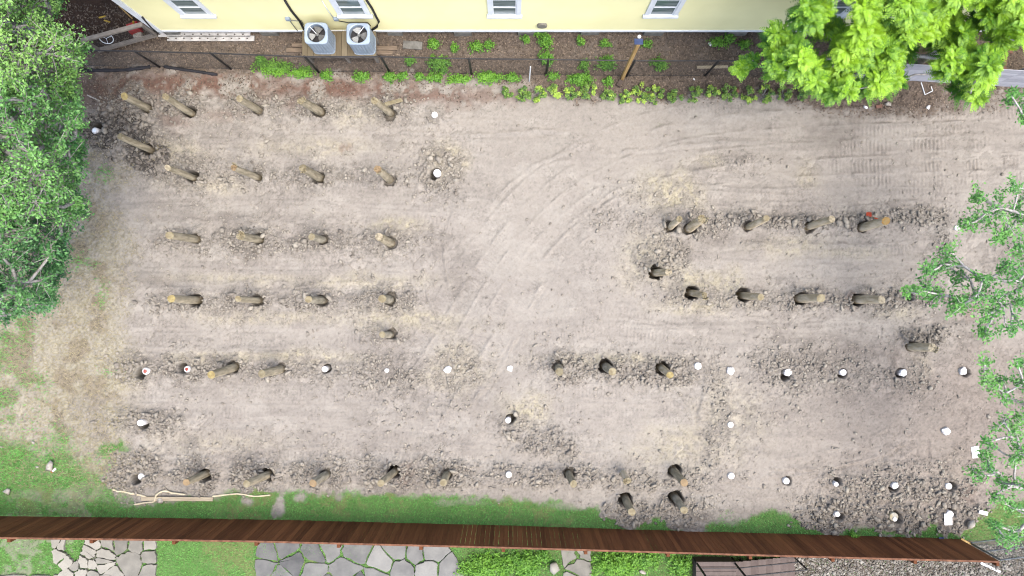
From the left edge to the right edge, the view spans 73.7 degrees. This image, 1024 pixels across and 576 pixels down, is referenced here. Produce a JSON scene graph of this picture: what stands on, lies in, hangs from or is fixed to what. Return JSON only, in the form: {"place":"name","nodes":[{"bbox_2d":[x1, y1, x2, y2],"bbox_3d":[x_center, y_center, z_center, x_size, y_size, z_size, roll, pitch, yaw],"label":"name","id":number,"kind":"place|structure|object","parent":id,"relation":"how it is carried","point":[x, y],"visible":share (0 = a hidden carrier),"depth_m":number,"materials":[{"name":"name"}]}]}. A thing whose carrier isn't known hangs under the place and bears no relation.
{"place":"outdoors","nodes":[
{"label":"outdoors","id":0,"kind":"place"},
{"bbox_2d":[0,0,1023,575],"bbox_3d":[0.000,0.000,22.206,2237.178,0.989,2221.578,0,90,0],"label":"ground","id":1,"kind":"structure","parent":0,"point":[542,142],"depth_m":21.98,"materials":[{"name":"soil"}]},
{"bbox_2d":[0,183,91,338],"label":"oak tree","id":2,"kind":"object","parent":1,"relation":"on","point":[23,295],"visible":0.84,"depth_m":17.03,"materials":[{"name":"green plant"}]},
{"bbox_2d":[0,69,94,236],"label":"oak tree","id":3,"kind":"object","parent":1,"relation":"on","point":[36,147],"visible":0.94,"depth_m":15.93,"materials":[{"name":"green plant"}]},
{"bbox_2d":[0,0,94,111],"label":"oak tree","id":4,"kind":"object","parent":1,"relation":"on","point":[35,27],"visible":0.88,"depth_m":16.28,"materials":[{"name":"green plant"}]},
{"bbox_2d":[0,164,116,488],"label":"wild grass","id":5,"kind":"structure","parent":1,"relation":"on","point":[16,452],"depth_m":21.99,"materials":[{"name":"plant"}]},
{"bbox_2d":[51,540,73,570],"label":"stepping path","id":6,"kind":"structure","parent":1,"relation":"on","point":[58,553],"depth_m":21.94,"materials":[{"name":"stone"}]},
{"bbox_2d":[0,136,178,488],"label":"dry straw","id":7,"kind":"object","parent":1,"relation":"on","point":[67,394],"visible":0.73,"depth_m":22.00,"materials":[{"name":"beige plant"}]},
{"bbox_2d":[58,540,157,575],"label":"patio paving","id":8,"kind":"structure","parent":1,"relation":"on","point":[130,562],"depth_m":21.95,"materials":[{"name":"stone"}]},
{"bbox_2d":[78,65,150,72],"bbox_3d":[-12.828,-7.034,21.983,2.404,0.177,0.171,-3,90,0],"label":"silt fence roll","id":9,"kind":"object","parent":1,"relation":"on","point":[129,69],"visible":0.94,"depth_m":21.95,"materials":[{"name":"fabric"}]},
{"bbox_2d":[80,22,157,52],"bbox_3d":[-12.354,-7.886,21.510,1.991,0.960,0.126,-15,90,0],"label":"wooden gate frame","id":10,"kind":"object","parent":1,"relation":"on","point":[133,40],"visible":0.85,"depth_m":21.36,"materials":[{"name":"grey wood"}]},
{"bbox_2d":[117,133,154,153],"bbox_3d":[-11.714,-4.489,21.473,0.239,2.294,0.263,0,90,0],"label":"timber pile","id":11,"kind":"object","parent":1,"relation":"on","point":[136,143],"visible":0.87,"depth_m":21.14,"materials":[{"name":"brown wood"}]},
{"bbox_2d":[121,92,152,112],"bbox_3d":[-11.757,-5.794,21.634,0.254,1.971,0.260,0,90,0],"label":"timber pile","id":12,"kind":"object","parent":1,"relation":"on","point":[140,104],"visible":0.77,"depth_m":21.22,"materials":[{"name":"brown wood"}]},
{"bbox_2d":[141,496,212,500],"bbox_3d":[-10.746,6.765,21.909,2.300,0.050,0.130,1,90,0],"label":"pale board","id":13,"kind":"object","parent":1,"relation":"on","point":[152,498],"visible":1,"depth_m":21.88,"materials":[{"name":"wood"}]},
{"bbox_2d":[162,93,196,116],"bbox_3d":[-10.389,-5.685,21.497,0.222,2.246,0.277,29,90,0],"label":"timber pile","id":14,"kind":"object","parent":1,"relation":"on","point":[179,105],"visible":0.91,"depth_m":21.18,"materials":[{"name":"brown wood"}]},
{"bbox_2d":[165,165,197,180],"bbox_3d":[-10.295,-3.571,21.488,0.219,2.264,0.222,0,90,0],"label":"timber pile","id":15,"kind":"object","parent":1,"relation":"on","point":[182,173],"visible":0.91,"depth_m":21.08,"materials":[{"name":"brown wood"}]},
{"bbox_2d":[165,232,200,242],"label":"timber pile","id":16,"kind":"object","parent":1,"relation":"on","point":[183,237],"visible":0.94,"depth_m":21.11,"materials":[{"name":"brown wood"}]},
{"bbox_2d":[167,295,202,303],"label":"timber pile","id":17,"kind":"object","parent":1,"relation":"on","point":[185,299],"visible":0.98,"depth_m":21.24,"materials":[{"name":"brown wood"}]},
{"bbox_2d":[163,65,217,75],"bbox_3d":[-10.337,-6.986,21.947,1.717,0.154,0.108,8,90,0],"label":"black pipe","id":18,"kind":"object","parent":1,"relation":"on","point":[191,70],"visible":1,"depth_m":21.91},
{"bbox_2d":[183,469,211,485],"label":"timber pile","id":19,"kind":"object","parent":1,"relation":"on","point":[196,477],"visible":0.84,"depth_m":21.31,"materials":[{"name":"brown wood"}]},
{"bbox_2d":[158,32,250,36],"bbox_3d":[-9.884,-8.157,21.940,2.950,0.030,0.170,0,90,0],"label":"perforated panel","id":20,"kind":"object","parent":1,"relation":"on","point":[213,34],"visible":0.77,"depth_m":21.93,"materials":[{"name":"metal"}]},
{"bbox_2d":[167,36,254,40],"bbox_3d":[-9.679,-8.023,21.940,2.800,0.030,0.170,0,90,0],"label":"perforated panel","id":21,"kind":"object","parent":1,"relation":"on","point":[218,38],"visible":1,"depth_m":21.93,"materials":[{"name":"plastic"}]},
{"bbox_2d":[207,363,239,378],"bbox_3d":[-9.012,2.574,21.523,0.275,2.193,0.296,0,90,0],"label":"timber pile","id":22,"kind":"object","parent":1,"relation":"on","point":[224,370],"visible":0.93,"depth_m":21.12,"materials":[{"name":"brown wood"}]},
{"bbox_2d":[231,162,261,180],"bbox_3d":[-8.256,-3.595,21.448,0.249,2.343,0.238,30,90,0],"label":"timber pile","id":23,"kind":"object","parent":1,"relation":"on","point":[245,172],"visible":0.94,"depth_m":21.04,"materials":[{"name":"brown wood"}]},
{"bbox_2d":[235,296,262,303],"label":"timber pile","id":24,"kind":"object","parent":1,"relation":"on","point":[247,299],"visible":0.89,"depth_m":21.12,"materials":[{"name":"brown wood"}]},
{"bbox_2d":[236,95,262,113],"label":"timber pile","id":25,"kind":"object","parent":1,"relation":"on","point":[250,105],"visible":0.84,"depth_m":21.19,"materials":[{"name":"brown wood"}]},
{"bbox_2d":[236,231,263,242],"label":"timber pile","id":26,"kind":"object","parent":1,"relation":"on","point":[241,235],"visible":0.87,"depth_m":21.00,"materials":[{"name":"brown wood"}]},
{"bbox_2d":[243,469,274,487],"bbox_3d":[-7.920,5.985,21.559,0.258,2.123,0.442,-43,90,0],"label":"timber pile","id":27,"kind":"object","parent":1,"relation":"on","point":[256,479],"visible":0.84,"depth_m":21.11,"materials":[{"name":"brown wood"}]},
{"bbox_2d":[258,365,284,377],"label":"timber pile","id":28,"kind":"object","parent":1,"relation":"on","point":[271,371],"visible":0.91,"depth_m":20.97,"materials":[{"name":"brown wood"}]},
{"bbox_2d":[250,56,294,78],"bbox_3d":[-7.675,-7.069,21.860,1.448,0.447,0.720,0,90,0],"label":"weed clump","id":29,"kind":"object","parent":1,"relation":"on","point":[274,71],"visible":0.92,"depth_m":21.83,"materials":[{"name":"green plant"}]},
{"bbox_2d":[287,63,316,79],"bbox_3d":[-6.772,-6.951,21.919,0.955,0.370,0.602,-20,90,0],"label":"weed clump","id":30,"kind":"object","parent":1,"relation":"on","point":[299,73],"visible":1,"depth_m":21.89,"materials":[{"name":"green plant"}]},
{"bbox_2d":[297,96,325,115],"bbox_3d":[-6.250,-5.673,21.482,0.295,2.276,0.434,35,90,0],"label":"timber pile","id":31,"kind":"object","parent":1,"relation":"on","point":[303,101],"visible":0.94,"depth_m":21.07,"materials":[{"name":"brown wood"}]},
{"bbox_2d":[299,164,324,182],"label":"timber pile","id":32,"kind":"object","parent":1,"relation":"on","point":[312,173],"visible":0.94,"depth_m":21.04,"materials":[{"name":"brown wood"}]},
{"bbox_2d":[305,296,326,303],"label":"timber pile","id":33,"kind":"object","parent":1,"relation":"on","point":[316,299],"visible":0.91,"depth_m":21.11,"materials":[{"name":"grey wood"}]},
{"bbox_2d":[308,233,327,243],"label":"timber pile","id":34,"kind":"object","parent":1,"relation":"on","point":[318,238],"visible":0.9,"depth_m":21.13,"materials":[{"name":"grey wood"}]},
{"bbox_2d":[309,470,330,486],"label":"timber pile","id":35,"kind":"object","parent":1,"relation":"on","point":[319,478],"visible":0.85,"depth_m":21.23,"materials":[{"name":"grey wood"}]},
{"bbox_2d":[302,31,379,63],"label":"equipment platform","id":36,"kind":"structure","parent":1,"relation":"on","point":[343,48],"depth_m":21.20,"materials":[{"name":"brown wood"}]},
{"bbox_2d":[304,22,335,53],"bbox_3d":[-5.820,-7.570,20.730,0.704,0.935,0.647,0,90,0],"label":"air conditioner","id":37,"kind":"object","parent":36,"relation":"on","point":[319,38],"visible":1,"depth_m":20.41,"materials":[{"name":"white metal"}]},
{"bbox_2d":[346,23,375,54],"bbox_3d":[-4.570,-7.550,20.730,0.704,0.935,0.647,0,90,0],"label":"air conditioner","id":38,"kind":"object","parent":36,"relation":"on","point":[361,38],"visible":1,"depth_m":20.40,"materials":[{"name":"white metal"}]},
{"bbox_2d":[254,543,464,575],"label":"flagstone patio","id":39,"kind":"structure","parent":1,"relation":"on","point":[380,558],"depth_m":21.94,"materials":[{"name":"stone"}]},
{"bbox_2d":[351,70,371,83],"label":"weed clump","id":40,"kind":"object","parent":1,"relation":"on","point":[361,75],"visible":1,"depth_m":21.87,"materials":[{"name":"green plant"}]},
{"bbox_2d":[371,97,394,116],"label":"timber pile","id":41,"kind":"object","parent":1,"relation":"on","point":[383,107],"visible":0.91,"depth_m":21.00,"materials":[{"name":"brown wood"}]},
{"bbox_2d":[374,166,393,183],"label":"timber pile","id":42,"kind":"object","parent":1,"relation":"on","point":[384,174],"visible":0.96,"depth_m":20.97,"materials":[{"name":"brown wood"}]},
{"bbox_2d":[375,233,394,246],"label":"timber pile","id":43,"kind":"object","parent":1,"relation":"on","point":[385,240],"visible":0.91,"depth_m":21.22,"materials":[{"name":"brown wood"}]},
{"bbox_2d":[378,295,394,303],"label":"timber pile","id":44,"kind":"object","parent":1,"relation":"on","point":[388,299],"visible":0.91,"depth_m":21.11,"materials":[{"name":"grey wood"}]},
{"bbox_2d":[377,465,399,486],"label":"timber pile","id":45,"kind":"object","parent":1,"relation":"on","point":[389,475],"visible":0.97,"depth_m":21.16,"materials":[{"name":"brown wood"}]},
{"bbox_2d":[403,40,422,49],"bbox_3d":[-3.197,-7.817,21.977,0.620,0.060,0.250,4,90,0],"label":"concrete slab","id":46,"kind":"object","parent":1,"relation":"on","point":[416,45],"depth_m":21.95,"materials":[{"name":"concrete"}]},
{"bbox_2d":[3,48,857,77],"bbox_3d":[-3.146,-6.953,21.270,28.435,1.660,0.171,1,90,0],"label":"chain link fence","id":47,"kind":"object","parent":1,"relation":"on","point":[546,70],"visible":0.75,"depth_m":20.99,"materials":[{"name":"black metal"}]},
{"bbox_2d":[425,53,451,74],"bbox_3d":[-2.353,-7.153,21.800,0.878,0.541,0.753,0,90,0],"label":"weed clump","id":48,"kind":"object","parent":1,"relation":"on","point":[439,62],"visible":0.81,"depth_m":21.78,"materials":[{"name":"green plant"}]},
{"bbox_2d":[445,73,472,85],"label":"weed clump","id":49,"kind":"object","parent":1,"relation":"on","point":[462,79],"visible":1,"depth_m":21.85,"materials":[{"name":"green plant"}]},
{"bbox_2d":[453,548,515,575],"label":"weed clump","id":50,"kind":"object","parent":1,"relation":"on","point":[483,566],"visible":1,"depth_m":21.83,"materials":[{"name":"green plant"}]},
{"bbox_2d":[474,70,503,86],"bbox_3d":[-0.738,-6.741,21.921,1.091,0.322,0.556,0,90,0],"label":"weed clump","id":51,"kind":"object","parent":1,"relation":"on","point":[488,77],"visible":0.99,"depth_m":21.88,"materials":[{"name":"green plant"}]},
{"bbox_2d":[0,516,999,565],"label":"brown board fence","id":52,"kind":"object","parent":1,"relation":"on","point":[831,548],"visible":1,"depth_m":20.93,"materials":[{"name":"brown wood"}]},
{"bbox_2d":[0,427,1023,575],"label":"lawn grass","id":53,"kind":"structure","parent":1,"relation":"on","point":[324,497],"depth_m":21.98,"materials":[{"name":"plant"}]},
{"bbox_2d":[515,85,530,101],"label":"young shrub","id":54,"kind":"object","parent":1,"relation":"on","point":[524,94],"visible":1,"depth_m":21.74,"materials":[{"name":"green plant"}]},
{"bbox_2d":[499,549,551,575],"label":"weed clump","id":55,"kind":"object","parent":1,"relation":"on","point":[525,564],"visible":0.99,"depth_m":21.83,"materials":[{"name":"green plant"}]},
{"bbox_2d":[39,3,1023,118],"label":"leaf litter","id":56,"kind":"object","parent":1,"relation":"on","point":[515,47],"visible":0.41,"depth_m":21.99,"materials":[{"name":"plant"}]},
{"bbox_2d":[78,84,992,538],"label":"soil clods","id":57,"kind":"object","parent":1,"relation":"on","point":[138,126],"visible":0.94,"depth_m":21.86,"materials":[{"name":"soil"}]},
{"bbox_2d":[527,86,546,102],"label":"young shrub","id":58,"kind":"object","parent":1,"relation":"on","point":[539,96],"visible":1,"depth_m":21.68,"materials":[{"name":"green plant"}]},
{"bbox_2d":[535,32,554,54],"bbox_3d":[1.069,-7.932,21.782,0.589,0.527,0.752,-15,90,0],"label":"weed clump","id":59,"kind":"object","parent":1,"relation":"on","point":[545,41],"visible":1,"depth_m":21.75,"materials":[{"name":"green plant"}]},
{"bbox_2d":[112,0,981,35],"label":"yellow house","id":60,"kind":"structure","parent":1,"relation":"on","point":[469,17],"depth_m":20.40,"materials":[{"name":"paint"}]},
{"bbox_2d":[163,0,216,18],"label":"window","id":61,"kind":"structure","parent":60,"relation":"in","point":[187,9],"depth_m":19.99,"materials":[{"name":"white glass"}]},
{"bbox_2d":[329,0,372,18],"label":"window","id":62,"kind":"structure","parent":60,"relation":"in","point":[345,9],"depth_m":19.99,"materials":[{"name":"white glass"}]},
{"bbox_2d":[487,0,521,18],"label":"window","id":63,"kind":"structure","parent":60,"relation":"in","point":[497,9],"depth_m":19.99,"materials":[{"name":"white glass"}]},
{"bbox_2d":[642,0,685,18],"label":"window","id":64,"kind":"structure","parent":60,"relation":"in","point":[657,9],"depth_m":19.99,"materials":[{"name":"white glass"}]},
{"bbox_2d":[829,0,855,18],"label":"window","id":65,"kind":"structure","parent":60,"relation":"in","point":[841,6],"depth_m":19.94,"materials":[{"name":"grey glass"}]},
{"bbox_2d":[82,95,1023,514],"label":"soil crumbs","id":66,"kind":"object","parent":1,"relation":"on","point":[312,247],"visible":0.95,"depth_m":21.93,"materials":[{"name":"soil"}]},
{"bbox_2d":[565,469,576,487],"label":"timber pile","id":67,"kind":"object","parent":1,"relation":"on","point":[570,478],"visible":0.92,"depth_m":21.19,"materials":[{"name":"brown wood"}]},
{"bbox_2d":[563,86,581,100],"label":"young shrub","id":68,"kind":"object","parent":1,"relation":"on","point":[568,96],"visible":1,"depth_m":21.73,"materials":[{"name":"green plant"}]},
{"bbox_2d":[564,70,595,88],"bbox_3d":[2.193,-6.699,21.886,1.030,0.375,0.625,0,90,0],"label":"weed clump","id":69,"kind":"object","parent":1,"relation":"on","point":[580,79],"visible":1,"depth_m":21.86,"materials":[{"name":"green plant"}]},
{"bbox_2d":[580,83,596,99],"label":"young shrub","id":70,"kind":"object","parent":1,"relation":"on","point":[586,92],"visible":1,"depth_m":21.67,"materials":[{"name":"green plant"}]},
{"bbox_2d":[594,54,616,71],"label":"weed clump","id":71,"kind":"object","parent":1,"relation":"on","point":[607,57],"visible":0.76,"depth_m":21.80,"materials":[{"name":"green plant"}]},
{"bbox_2d":[600,361,615,375],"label":"timber pile","id":72,"kind":"object","parent":1,"relation":"on","point":[607,367],"visible":1,"depth_m":21.25,"materials":[{"name":"grey wood"}]},
{"bbox_2d":[600,88,616,100],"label":"young shrub","id":73,"kind":"object","parent":1,"relation":"on","point":[610,95],"visible":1,"depth_m":21.74,"materials":[{"name":"green plant"}]},
{"bbox_2d":[589,552,649,575],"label":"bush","id":74,"kind":"object","parent":1,"relation":"on","point":[619,565],"visible":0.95,"depth_m":21.76,"materials":[{"name":"green plant"}]},
{"bbox_2d":[620,492,635,515],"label":"timber pile","id":75,"kind":"object","parent":1,"relation":"on","point":[627,503],"visible":0.95,"depth_m":21.48,"materials":[{"name":"brown wood"}]},
{"bbox_2d":[620,35,642,79],"bbox_3d":[3.487,-6.845,20.483,0.240,3.436,0.299,0,90,0],"label":"solar light post","id":76,"kind":"object","parent":1,"relation":"on","point":[638,42],"visible":0.94,"depth_m":19.59,"materials":[{"name":"wood"}]},
{"bbox_2d":[631,81,651,104],"bbox_3d":[4.169,-6.238,21.850,0.632,0.511,0.694,-37,90,0],"label":"young shrub","id":77,"kind":"object","parent":1,"relation":"on","point":[644,95],"visible":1,"depth_m":21.80,"materials":[{"name":"green plant"}]},
{"bbox_2d":[633,553,662,570],"bbox_3d":[4.347,8.659,21.846,1.026,0.431,0.786,0,90,0],"label":"weed clump","id":78,"kind":"object","parent":1,"relation":"on","point":[648,559],"visible":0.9,"depth_m":21.79,"materials":[{"name":"green plant"}]},
{"bbox_2d":[649,84,664,104],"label":"young shrub","id":79,"kind":"object","parent":1,"relation":"on","point":[656,90],"visible":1,"depth_m":21.79,"materials":[{"name":"green plant"}]},
{"bbox_2d":[649,269,671,276],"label":"timber pile","id":80,"kind":"object","parent":1,"relation":"on","point":[659,272],"visible":0.98,"depth_m":21.11,"materials":[{"name":"brown wood"}]},
{"bbox_2d":[655,363,673,377],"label":"timber pile","id":81,"kind":"object","parent":1,"relation":"on","point":[664,370],"visible":0.97,"depth_m":21.34,"materials":[{"name":"brown wood"}]},
{"bbox_2d":[667,89,683,102],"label":"young shrub","id":82,"kind":"object","parent":1,"relation":"on","point":[670,98],"visible":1,"depth_m":21.75,"materials":[{"name":"green plant"}]},
{"bbox_2d":[668,491,687,513],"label":"timber pile","id":83,"kind":"object","parent":1,"relation":"on","point":[677,501],"visible":0.97,"depth_m":21.49,"materials":[{"name":"grey wood"}]},
{"bbox_2d":[668,465,687,486],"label":"timber pile","id":84,"kind":"object","parent":1,"relation":"on","point":[678,476],"visible":0.94,"depth_m":21.36,"materials":[{"name":"brown wood"}]},
{"bbox_2d":[666,554,692,575],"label":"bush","id":85,"kind":"object","parent":1,"relation":"on","point":[680,566],"visible":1,"depth_m":21.80,"materials":[{"name":"green plant"}]},
{"bbox_2d":[687,85,703,102],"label":"young shrub","id":86,"kind":"object","parent":1,"relation":"on","point":[698,91],"visible":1,"depth_m":21.69,"materials":[{"name":"green plant"}]},
{"bbox_2d":[684,215,708,232],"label":"timber pile","id":87,"kind":"object","parent":1,"relation":"on","point":[694,224],"visible":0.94,"depth_m":20.89,"materials":[{"name":"brown wood"}]},
{"bbox_2d":[685,289,708,299],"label":"timber pile","id":88,"kind":"object","parent":1,"relation":"on","point":[698,294],"visible":0.99,"depth_m":21.26,"materials":[{"name":"brown wood"}]},
{"bbox_2d":[709,36,730,49],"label":"weed clump","id":89,"kind":"object","parent":1,"relation":"on","point":[716,41],"visible":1,"depth_m":21.82,"materials":[{"name":"green plant"}]},
{"bbox_2d":[721,83,738,101],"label":"young shrub","id":90,"kind":"object","parent":1,"relation":"on","point":[726,94],"visible":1,"depth_m":21.72,"materials":[{"name":"green plant"}]},
{"bbox_2d":[740,85,757,104],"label":"young shrub","id":91,"kind":"object","parent":1,"relation":"on","point":[750,98],"visible":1,"depth_m":21.74,"materials":[{"name":"green plant"}]},
{"bbox_2d":[692,556,807,575],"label":"wooden deck","id":92,"kind":"structure","parent":1,"relation":"on","point":[723,566],"depth_m":21.61,"materials":[{"name":"grey wood"}]},
{"bbox_2d":[736,292,763,299],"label":"timber pile","id":93,"kind":"object","parent":1,"relation":"on","point":[749,296],"visible":0.98,"depth_m":21.34,"materials":[{"name":"brown wood"}]},
{"bbox_2d":[744,215,769,230],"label":"timber pile","id":94,"kind":"object","parent":1,"relation":"on","point":[757,222],"visible":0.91,"depth_m":21.08,"materials":[{"name":"brown wood"}]},
{"bbox_2d":[758,84,775,103],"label":"young shrub","id":95,"kind":"object","parent":1,"relation":"on","point":[768,97],"visible":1,"depth_m":21.70,"materials":[{"name":"green plant"}]},
{"bbox_2d":[777,85,792,101],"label":"young shrub","id":96,"kind":"object","parent":1,"relation":"on","point":[788,96],"visible":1,"depth_m":21.81,"materials":[{"name":"green plant"}]},
{"bbox_2d":[793,294,824,302],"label":"timber pile","id":97,"kind":"object","parent":1,"relation":"on","point":[802,298],"visible":0.93,"depth_m":21.26,"materials":[{"name":"brown wood"}]},
{"bbox_2d":[804,216,834,229],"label":"timber pile","id":98,"kind":"object","parent":1,"relation":"on","point":[819,222],"visible":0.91,"depth_m":21.13,"materials":[{"name":"brown wood"}]},
{"bbox_2d":[851,295,884,303],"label":"timber pile","id":99,"kind":"object","parent":1,"relation":"on","point":[861,299],"visible":0.9,"depth_m":21.26,"materials":[{"name":"brown wood"}]},
{"bbox_2d":[857,217,889,231],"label":"timber pile","id":100,"kind":"object","parent":1,"relation":"on","point":[870,225],"visible":0.9,"depth_m":21.23,"materials":[{"name":"brown wood"}]},
{"bbox_2d":[728,0,1023,112],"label":"lime green tree","id":101,"kind":"object","parent":1,"relation":"on","point":[875,42],"visible":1,"depth_m":16.02,"materials":[{"name":"green plant"}]},
{"bbox_2d":[905,342,938,352],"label":"timber pile","id":102,"kind":"object","parent":1,"relation":"on","point":[924,347],"visible":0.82,"depth_m":21.29,"materials":[{"name":"brown wood"}]},
{"bbox_2d":[854,64,1023,87],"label":"grey board fence","id":103,"kind":"object","parent":1,"relation":"on","point":[1010,78],"visible":0.33,"depth_m":21.18,"materials":[{"name":"wood"}]},
{"bbox_2d":[899,85,1023,344],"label":"sparse tree","id":104,"kind":"object","parent":1,"relation":"on","point":[962,302],"visible":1,"depth_m":17.06,"materials":[{"name":"green plant"}]},
{"bbox_2d":[962,349,1023,554],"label":"sparse tree","id":105,"kind":"object","parent":1,"relation":"on","point":[997,382],"visible":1,"depth_m":17.34,"materials":[{"name":"green plant"}]},
{"bbox_2d":[970,536,1023,560],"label":"galvanised fence","id":106,"kind":"object","parent":1,"relation":"on","point":[988,551],"visible":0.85,"depth_m":21.20,"materials":[{"name":"metal"}]},
{"bbox_2d":[561,550,591,575],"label":"side path","id":107,"kind":"structure","parent":0,"point":[583,569],"depth_m":21.95,"materials":[{"name":"stone"}]},
{"bbox_2d":[789,544,1023,575],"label":"loose gravel","id":108,"kind":"structure","parent":0,"point":[957,566],"depth_m":21.97,"materials":[{"name":"gravel"}]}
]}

